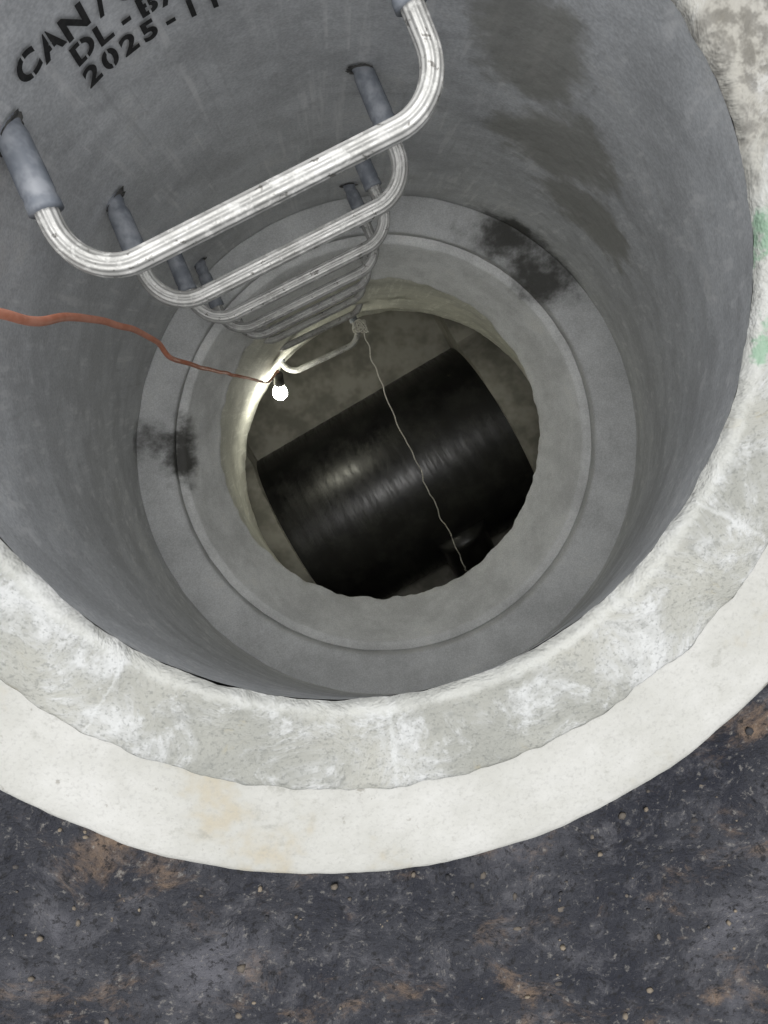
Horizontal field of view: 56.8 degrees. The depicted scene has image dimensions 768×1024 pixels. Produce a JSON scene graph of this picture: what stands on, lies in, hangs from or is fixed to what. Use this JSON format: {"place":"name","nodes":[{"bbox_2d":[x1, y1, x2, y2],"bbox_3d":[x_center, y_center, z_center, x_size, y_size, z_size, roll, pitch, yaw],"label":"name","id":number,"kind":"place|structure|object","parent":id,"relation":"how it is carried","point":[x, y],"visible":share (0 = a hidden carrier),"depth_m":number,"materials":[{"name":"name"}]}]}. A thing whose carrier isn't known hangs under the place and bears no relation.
{"place":"outdoors","nodes":[
{"label":"outdoors","id":0,"kind":"place"},
{"bbox_2d":[0,684,767,1023],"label":"ground","id":1,"kind":"structure","parent":0,"point":[170,954],"depth_m":0.72,"materials":[{"name":"black asphalt"}]},
{"bbox_2d":[0,0,767,873],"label":"concrete manhole","id":2,"kind":"object","parent":1,"relation":"in","point":[570,266],"visible":0.94,"depth_m":0.77,"materials":[{"name":"grey concrete"}]},
{"bbox_2d":[0,310,279,383],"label":"orange extension cord","id":3,"kind":"object","parent":2,"relation":"attached to","point":[18,318],"visible":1,"depth_m":0.76,"materials":[{"name":"rubber"}]},
{"bbox_2d":[273,371,286,399],"bbox_3d":[-0.373,-0.451,2.532,0.053,0.100,0.105,-1,101,-4],"label":"hanging work light","id":4,"kind":"object","parent":3,"relation":"hanging from","point":[279,391],"visible":0.93,"depth_m":2.53,"materials":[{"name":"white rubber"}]},
{"bbox_2d":[0,0,444,372],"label":"manhole ladder","id":5,"kind":"object","parent":2,"relation":"attached to","point":[390,131],"visible":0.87,"depth_m":0.86,"materials":[{"name":"metal"}]},
{"bbox_2d":[352,319,465,571],"bbox_3d":[0.120,-0.188,2.758,0.054,0.600,1.140,-24,102,1],"label":"pull string","id":6,"kind":"object","parent":5,"relation":"hanging from","point":[360,322],"visible":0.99,"depth_m":2.51,"materials":[{"name":"grey fabric"}]},
{"bbox_2d":[257,348,533,599],"bbox_3d":[0.168,0.043,3.240,1.265,0.564,1.203,-30,102,2],"label":"black drain pipe","id":7,"kind":"object","parent":2,"relation":"attached to","point":[349,497],"visible":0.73,"depth_m":2.96,"materials":[{"name":"black plastic"}]},
{"bbox_2d":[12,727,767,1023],"bbox_3d":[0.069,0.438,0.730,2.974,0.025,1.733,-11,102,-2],"label":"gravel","id":8,"kind":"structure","parent":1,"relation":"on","point":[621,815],"depth_m":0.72,"materials":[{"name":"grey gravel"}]}
]}

